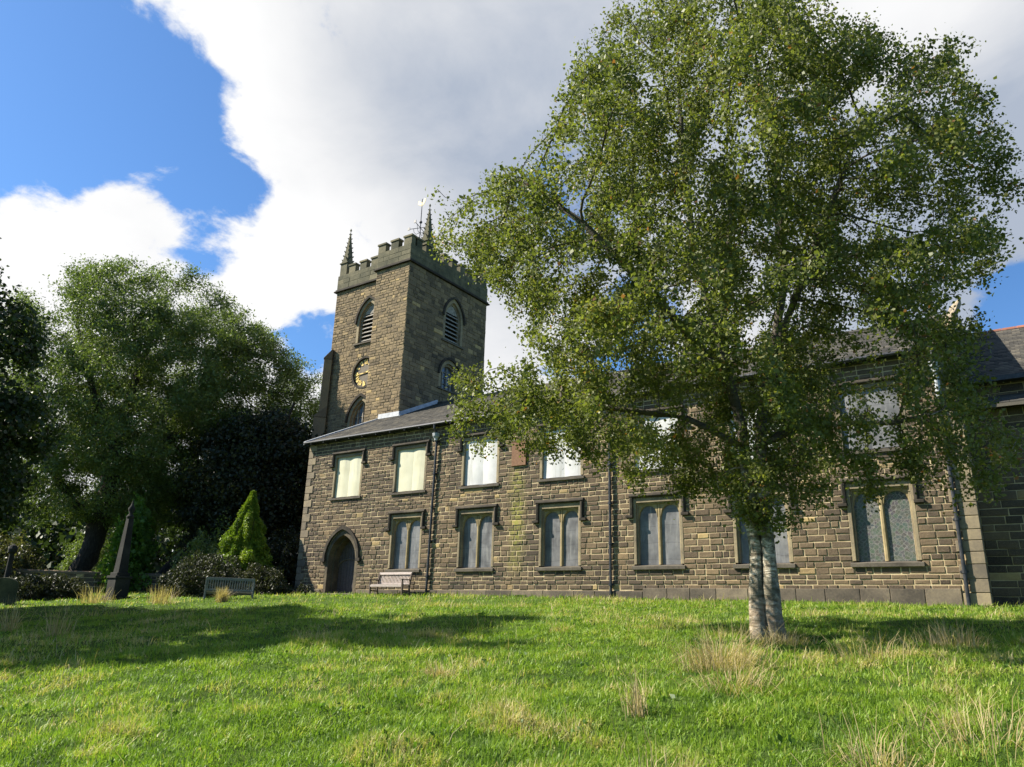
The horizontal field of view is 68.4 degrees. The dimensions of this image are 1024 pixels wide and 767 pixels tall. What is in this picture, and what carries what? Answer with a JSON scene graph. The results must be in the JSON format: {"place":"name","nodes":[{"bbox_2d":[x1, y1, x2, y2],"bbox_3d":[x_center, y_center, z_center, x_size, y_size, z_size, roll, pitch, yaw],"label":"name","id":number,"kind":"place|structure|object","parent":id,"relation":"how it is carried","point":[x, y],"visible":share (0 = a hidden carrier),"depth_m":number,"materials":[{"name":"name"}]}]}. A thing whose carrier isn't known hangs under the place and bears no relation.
{"place":"outdoors","nodes":[
{"label":"outdoors","id":0,"kind":"place"},
{"bbox_2d":[0,589,1023,766],"bbox_3d":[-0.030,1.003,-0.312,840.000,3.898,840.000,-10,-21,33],"label":"ground","id":1,"kind":"structure","parent":0,"point":[325,602],"depth_m":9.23,"materials":[{"name":"green plant"}]},
{"bbox_2d":[0,577,18,603],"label":"gravestone","id":2,"kind":"object","parent":1,"relation":"on","point":[9,587],"visible":0.79,"depth_m":29.00,"materials":[{"name":"grey stone"}]},
{"bbox_2d":[4,544,17,576],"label":"stone pillar","id":3,"kind":"structure","parent":1,"relation":"on","point":[12,549],"depth_m":32.30,"materials":[{"name":"grey stone"}]},
{"bbox_2d":[0,595,39,631],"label":"grass tussock","id":4,"kind":"object","parent":1,"relation":"on","point":[12,624],"depth_m":16.91,"materials":[{"name":"green plant"}]},
{"bbox_2d":[0,529,49,576],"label":"hawthorn","id":5,"kind":"object","parent":1,"relation":"on","point":[21,559],"visible":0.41,"depth_m":40.14,"materials":[{"name":"green plant"}]},
{"bbox_2d":[0,237,80,536],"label":"maple tree","id":6,"kind":"object","parent":1,"relation":"on","point":[22,417],"visible":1,"depth_m":24.43,"materials":[{"name":"green plant"}]},
{"bbox_2d":[8,573,87,600],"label":"hedge shrub","id":7,"kind":"object","parent":1,"relation":"on","point":[33,587],"visible":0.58,"depth_m":32.12,"materials":[{"name":"green plant"}]},
{"bbox_2d":[41,599,84,636],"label":"grass tussock","id":8,"kind":"object","parent":1,"relation":"on","point":[54,627],"depth_m":15.63,"materials":[{"name":"green plant"}]},
{"bbox_2d":[38,573,93,596],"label":"hedge shrub","id":9,"kind":"object","parent":1,"relation":"on","point":[75,580],"visible":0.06,"depth_m":34.53,"materials":[{"name":"green plant"}]},
{"bbox_2d":[54,531,114,571],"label":"hawthorn","id":10,"kind":"object","parent":1,"relation":"on","point":[78,545],"visible":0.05,"depth_m":49.12,"materials":[{"name":"green plant"}]},
{"bbox_2d":[0,568,169,593],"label":"boundary wall","id":11,"kind":"structure","parent":1,"relation":"on","point":[88,577],"depth_m":39.28,"materials":[{"name":"stone"}]},
{"bbox_2d":[76,585,128,603],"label":"grass tussock","id":12,"kind":"object","parent":1,"relation":"on","point":[96,600],"depth_m":27.96,"materials":[{"name":"beige plant"}]},
{"bbox_2d":[102,499,135,600],"bbox_3d":[-17.082,7.306,33.251,0.840,4.420,0.840,-10,-21,33],"label":"obelisk","id":13,"kind":"object","parent":1,"relation":"on","point":[119,578],"visible":0.89,"depth_m":32.88,"materials":[{"name":"stone"}]},
{"bbox_2d":[94,492,159,592],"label":"sapling","id":14,"kind":"object","parent":1,"relation":"on","point":[142,553],"visible":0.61,"depth_m":40.01,"materials":[{"name":"green plant"}]},
{"bbox_2d":[45,345,234,545],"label":"tree","id":15,"kind":"object","parent":1,"relation":"on","point":[173,376],"visible":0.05,"depth_m":51.21,"materials":[{"name":"green plant"}]},
{"bbox_2d":[142,585,179,604],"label":"grass tussock","id":16,"kind":"object","parent":1,"relation":"on","point":[161,598],"depth_m":27.15,"materials":[{"name":"beige plant"}]},
{"bbox_2d":[0,253,321,570],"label":"ash tree","id":17,"kind":"object","parent":1,"relation":"on","point":[222,370],"visible":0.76,"depth_m":44.69,"materials":[{"name":"green plant"}]},
{"bbox_2d":[163,540,184,564],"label":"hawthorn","id":18,"kind":"object","parent":1,"relation":"on","point":[174,548],"visible":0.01,"depth_m":44.57,"materials":[{"name":"green plant"}]},
{"bbox_2d":[167,509,231,593],"bbox_3d":[-15.279,8.646,38.523,4.580,4.471,4.580,2,-17,-2],"label":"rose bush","id":19,"kind":"object","parent":1,"relation":"on","point":[212,548],"visible":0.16,"depth_m":38.38,"materials":[{"name":"green plant"}]},
{"bbox_2d":[155,549,245,597],"bbox_3d":[-13.581,8.377,33.108,3.750,2.163,4.051,8,-18,-20],"label":"evergreen shrub","id":20,"kind":"object","parent":1,"relation":"on","point":[189,577],"visible":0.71,"depth_m":32.27,"materials":[{"name":"green plant"}]},
{"bbox_2d":[208,587,234,601],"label":"grass tussock","id":21,"kind":"object","parent":1,"relation":"on","point":[221,596],"depth_m":27.90,"materials":[{"name":"beige plant"}]},
{"bbox_2d":[203,577,254,598],"bbox_3d":[-11.270,8.256,30.059,1.880,0.960,0.664,8,-18,-19],"label":"bench","id":22,"kind":"object","parent":1,"relation":"on","point":[248,592],"visible":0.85,"depth_m":29.92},
{"bbox_2d":[0,502,482,573],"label":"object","id":23,"kind":"object","parent":1,"relation":"on","point":[52,541],"visible":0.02,"depth_m":63.42,"materials":[{"name":"green plant"}]},
{"bbox_2d":[156,402,327,573],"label":"beech tree","id":24,"kind":"object","parent":1,"relation":"on","point":[265,464],"visible":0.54,"depth_m":42.71,"materials":[{"name":"green plant"}]},
{"bbox_2d":[215,490,273,584],"bbox_3d":[-13.144,7.837,37.199,3.363,5.189,3.569,7,-18,-16],"label":"conifer","id":25,"kind":"object","parent":1,"relation":"on","point":[243,538],"visible":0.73,"depth_m":36.65,"materials":[{"name":"green plant"}]},
{"bbox_2d":[234,562,292,594],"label":"evergreen shrub","id":26,"kind":"object","parent":1,"relation":"on","point":[270,580],"visible":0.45,"depth_m":34.41,"materials":[{"name":"green plant"}]},
{"bbox_2d":[266,522,300,591],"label":"evergreen shrub","id":27,"kind":"object","parent":1,"relation":"on","point":[285,549],"visible":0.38,"depth_m":38.74,"materials":[{"name":"green plant"}]},
{"bbox_2d":[265,354,322,490],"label":"ash tree","id":28,"kind":"object","parent":1,"relation":"on","point":[308,364],"visible":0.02,"depth_m":60.10,"materials":[{"name":"green plant"}]},
{"bbox_2d":[290,579,316,594],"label":"bramble","id":29,"kind":"object","parent":1,"relation":"on","point":[305,589],"visible":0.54,"depth_m":35.18,"materials":[{"name":"green plant"}]},
{"bbox_2d":[368,572,412,595],"bbox_3d":[-5.146,8.458,31.880,1.930,0.960,0.663,-10,-21,33],"label":"bench","id":30,"kind":"object","parent":1,"relation":"on","point":[392,583],"visible":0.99,"depth_m":32.02,"materials":[{"name":"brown wood"}]},
{"bbox_2d":[411,658,474,677],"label":"grass tussock","id":31,"kind":"object","parent":1,"relation":"on","point":[437,671],"depth_m":9.26,"materials":[{"name":"beige plant"}]},
{"bbox_2d":[0,592,1020,766],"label":"weeds","id":32,"kind":"object","parent":1,"relation":"on","point":[779,736],"visible":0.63,"depth_m":10.99,"materials":[{"name":"green plant"}]},
{"bbox_2d":[0,592,1023,766],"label":"straw stalks","id":33,"kind":"object","parent":1,"relation":"on","point":[452,595],"visible":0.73,"depth_m":13.63,"materials":[{"name":"beige plant"}]},
{"bbox_2d":[604,664,648,726],"bbox_3d":[1.072,2.875,7.054,0.610,0.575,0.441,12,-20,-31],"label":"grass tussock","id":34,"kind":"object","parent":1,"relation":"on","point":[637,697],"depth_m":6.97,"materials":[{"name":"beige plant"}]},
{"bbox_2d":[294,198,1023,607],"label":"church","id":35,"kind":"structure","parent":1,"relation":"on","point":[392,484],"depth_m":29.46,"materials":[{"name":"stone"}]},
{"bbox_2d":[337,541,354,592],"bbox_3d":[-7.573,8.816,35.351,1.744,3.030,0.109,-10,-21,33],"label":"door","id":36,"kind":"structure","parent":35,"relation":"in","point":[346,564],"depth_m":35.55,"materials":[{"name":"grey wood"}]},
{"bbox_2d":[329,448,366,500],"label":"window","id":37,"kind":"structure","parent":35,"relation":"in","point":[348,468],"depth_m":36.38,"materials":[{"name":"stone"}]},
{"bbox_2d":[344,393,365,427],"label":"window","id":38,"kind":"structure","parent":35,"relation":"in","point":[356,410],"depth_m":45.63,"materials":[{"name":"stone"}]},
{"bbox_2d":[353,295,374,345],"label":"window","id":39,"kind":"structure","parent":35,"relation":"in","point":[364,316],"depth_m":47.40,"materials":[{"name":"stone"}]},
{"bbox_2d":[384,509,426,571],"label":"window","id":40,"kind":"structure","parent":35,"relation":"in","point":[405,529],"depth_m":33.30,"materials":[{"name":"stone"}]},
{"bbox_2d":[389,439,431,495],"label":"window","id":41,"kind":"structure","parent":35,"relation":"in","point":[410,462],"depth_m":34.16,"materials":[{"name":"stone"}]},
{"bbox_2d":[437,358,459,395],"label":"window","id":42,"kind":"structure","parent":35,"relation":"in","point":[446,366],"depth_m":46.35,"materials":[{"name":"stone"}]},
{"bbox_2d":[441,297,465,349],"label":"window","id":43,"kind":"structure","parent":35,"relation":"in","point":[454,320],"depth_m":47.63,"materials":[{"name":"stone"}]},
{"bbox_2d":[452,503,498,571],"bbox_3d":[-1.466,6.357,31.032,2.390,2.710,0.360,-10,-21,33],"label":"window","id":44,"kind":"structure","parent":35,"relation":"in","point":[475,543],"depth_m":31.15,"materials":[{"name":"glass"}]},
{"bbox_2d":[456,430,504,489],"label":"window","id":45,"kind":"structure","parent":35,"relation":"in","point":[474,472],"depth_m":31.94,"materials":[{"name":"stone"}]},
{"bbox_2d":[532,497,586,570],"bbox_3d":[1.848,5.767,28.816,2.390,2.710,0.360,-10,-21,33],"label":"window","id":46,"kind":"structure","parent":35,"relation":"in","point":[559,524],"depth_m":28.92,"materials":[{"name":"glass"}]},
{"bbox_2d":[537,422,588,482],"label":"window","id":47,"kind":"structure","parent":35,"relation":"in","point":[547,471],"depth_m":29.66,"materials":[{"name":"stone"}]},
{"bbox_2d":[624,404,686,472],"bbox_3d":[5.264,2.057,27.548,2.490,2.405,0.335,-10,-21,33],"label":"window","id":48,"kind":"structure","parent":35,"relation":"in","point":[664,425],"depth_m":27.56,"materials":[{"name":"glass"}]},
{"bbox_2d":[625,491,689,569],"bbox_3d":[5.170,5.176,26.594,2.390,2.710,0.360,-10,-21,33],"label":"window","id":49,"kind":"structure","parent":35,"relation":"in","point":[658,538],"depth_m":26.69,"materials":[{"name":"glass"}]},
{"bbox_2d":[722,399,777,463],"bbox_3d":[8.241,1.527,25.557,2.490,2.405,0.335,-10,-21,33],"label":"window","id":50,"kind":"structure","parent":35,"relation":"in","point":[740,399],"depth_m":25.78,"materials":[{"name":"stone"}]},
{"bbox_2d":[723,482,797,568],"bbox_3d":[8.155,4.644,24.598,2.390,2.710,0.360,-10,-21,33],"label":"window","id":51,"kind":"structure","parent":35,"relation":"in","point":[784,549],"depth_m":24.49,"materials":[{"name":"glass"}]},
{"bbox_2d":[826,373,910,455],"bbox_3d":[11.202,1.000,23.578,2.490,2.405,0.335,-10,-21,33],"label":"window","id":52,"kind":"structure","parent":35,"relation":"in","point":[888,405],"depth_m":23.52,"materials":[{"name":"glass"}]},
{"bbox_2d":[837,473,924,566],"bbox_3d":[11.115,4.118,22.619,2.390,2.710,0.360,-10,-21,33],"label":"window","id":53,"kind":"structure","parent":35,"relation":"in","point":[890,537],"depth_m":22.63,"materials":[{"name":"glass"}]},
{"bbox_2d":[593,722,731,766],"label":"grass tussock","id":54,"kind":"object","parent":1,"relation":"on","point":[652,755],"depth_m":5.27,"materials":[{"name":"beige plant"}]},
{"bbox_2d":[424,0,1023,640],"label":"birch tree","id":55,"kind":"object","parent":1,"relation":"on","point":[714,260],"visible":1,"depth_m":12.06,"materials":[{"name":"green plant"}]},
{"bbox_2d":[644,616,808,680],"bbox_3d":[2.493,3.102,8.940,1.899,0.801,2.053,-10,-21,33],"label":"grass tussock","id":56,"kind":"object","parent":1,"relation":"on","point":[706,662],"depth_m":8.91,"materials":[{"name":"beige plant"}]},
{"bbox_2d":[666,642,792,701],"bbox_3d":[2.216,2.955,7.789,1.336,0.552,1.495,-10,-21,33],"label":"grass tussock","id":57,"kind":"object","parent":1,"relation":"on","point":[739,679],"depth_m":7.72,"materials":[{"name":"beige plant"}]},
{"bbox_2d":[738,620,829,646],"bbox_3d":[3.937,3.660,11.028,1.287,0.399,1.302,-10,-21,33],"label":"grass tussock","id":58,"kind":"object","parent":1,"relation":"on","point":[784,639],"depth_m":10.88,"materials":[{"name":"beige plant"}]},
{"bbox_2d":[804,625,936,665],"bbox_3d":[4.408,3.224,9.340,1.492,0.538,1.404,-10,-21,33],"label":"grass tussock","id":59,"kind":"object","parent":1,"relation":"on","point":[866,652],"depth_m":9.24,"materials":[{"name":"beige plant"}]},
{"bbox_2d":[785,700,968,766],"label":"grass tussock","id":60,"kind":"object","parent":1,"relation":"on","point":[874,754],"depth_m":5.11,"materials":[{"name":"beige plant"}]},
{"bbox_2d":[862,688,1023,766],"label":"grass tussock","id":61,"kind":"object","parent":1,"relation":"on","point":[963,728],"depth_m":5.54,"materials":[{"name":"beige plant"}]},
{"bbox_2d":[902,612,1009,649],"bbox_3d":[6.141,3.424,10.404,1.478,0.557,1.402,-10,-21,33],"label":"grass tussock","id":62,"kind":"object","parent":1,"relation":"on","point":[943,637],"depth_m":10.39,"materials":[{"name":"beige plant"}]},
{"bbox_2d":[0,0,1023,551],"label":"sky","id":63,"kind":"structure","parent":0,"point":[247,141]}
]}

